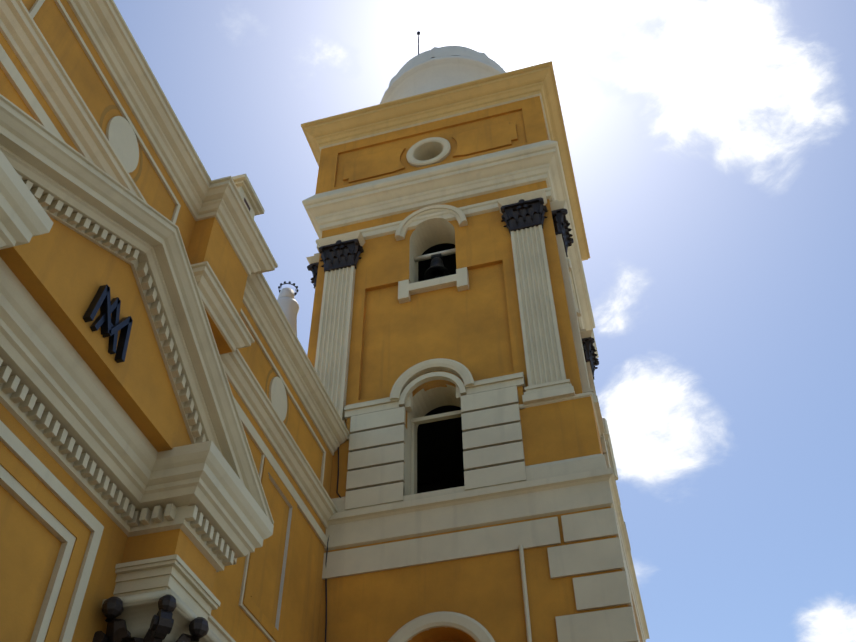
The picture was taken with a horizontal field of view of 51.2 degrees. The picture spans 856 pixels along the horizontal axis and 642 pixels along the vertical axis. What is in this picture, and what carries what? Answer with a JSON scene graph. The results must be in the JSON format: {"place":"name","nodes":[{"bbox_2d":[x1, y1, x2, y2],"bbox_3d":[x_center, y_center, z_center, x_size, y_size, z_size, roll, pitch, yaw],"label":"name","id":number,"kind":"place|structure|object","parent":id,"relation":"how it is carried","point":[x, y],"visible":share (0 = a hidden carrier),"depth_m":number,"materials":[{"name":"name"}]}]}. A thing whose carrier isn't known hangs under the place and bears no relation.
{"place":"outdoors","nodes":[
{"label":"outdoors","id":0,"kind":"place"},
{"bbox_2d":[113,0,855,641],"label":"sky","id":1,"kind":"structure","parent":0,"point":[712,143],"materials":[{"name":"blue"}]},
{"bbox_3d":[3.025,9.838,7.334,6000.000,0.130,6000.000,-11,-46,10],"label":"ground","id":2,"kind":"structure","parent":0,"visible":0},
{"bbox_2d":[0,94,273,641],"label":"portal","id":3,"kind":"object","parent":2,"relation":"on","point":[135,472],"visible":0.98,"depth_m":7.17,"materials":[{"name":"yellow paint"}]},
{"bbox_2d":[83,285,132,362],"bbox_3d":[-2.562,-0.010,7.217,0.075,0.483,0.533,-11,-46,10],"label":"monogram emblem","id":4,"kind":"object","parent":3,"relation":"attached to","point":[109,323],"visible":0.92,"depth_m":7.17,"materials":[{"name":"metal"}]},
{"bbox_2d":[101,589,220,641],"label":"portal columns","id":5,"kind":"structure","parent":3,"relation":"attached to","point":[139,612],"depth_m":7.16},
{"bbox_2d":[92,594,208,641],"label":"portal capitals","id":6,"kind":"object","parent":5,"relation":"on","point":[161,625],"visible":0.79,"depth_m":7.02,"materials":[{"name":"black metal"}]},
{"bbox_2d":[0,0,349,641],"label":"facade","id":7,"kind":"structure","parent":2,"relation":"on","point":[78,76],"depth_m":12.40,"materials":[{"name":"yellow paint"}]},
{"bbox_2d":[277,288,298,335],"bbox_3d":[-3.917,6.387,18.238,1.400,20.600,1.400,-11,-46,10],"label":"virgin statue","id":8,"kind":"object","parent":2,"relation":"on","point":[288,303],"visible":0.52,"depth_m":24.75,"materials":[{"name":"white stone"}]},
{"bbox_2d":[278,281,298,295],"bbox_3d":[-4.001,-0.873,25.573,0.581,0.220,0.590,-11,-46,10],"label":"statue crown","id":9,"kind":"object","parent":8,"relation":"on","point":[289,282],"visible":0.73,"depth_m":25.47},
{"bbox_2d":[301,61,649,641],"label":"bell tower","id":10,"kind":"structure","parent":2,"relation":"on","point":[475,329],"depth_m":18.70,"materials":[{"name":"paint"}]},
{"bbox_2d":[414,248,455,279],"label":"bells","id":11,"kind":"object","parent":10,"relation":"in","point":[436,269],"visible":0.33,"depth_m":20.40,"materials":[{"name":"brown metal"}]},
{"bbox_2d":[380,46,505,103],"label":"dome","id":12,"kind":"structure","parent":10,"relation":"on","point":[434,68],"depth_m":27.20,"materials":[{"name":"white paint"}]},
{"bbox_2d":[306,190,598,378],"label":"column capitals","id":13,"kind":"object","parent":10,"relation":"attached to","point":[523,211],"visible":0.56,"depth_m":20.55,"materials":[{"name":"black metal"}]},
{"bbox_2d":[307,121,643,641],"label":"tower trim","id":14,"kind":"structure","parent":10,"relation":"attached to","point":[488,413],"depth_m":16.34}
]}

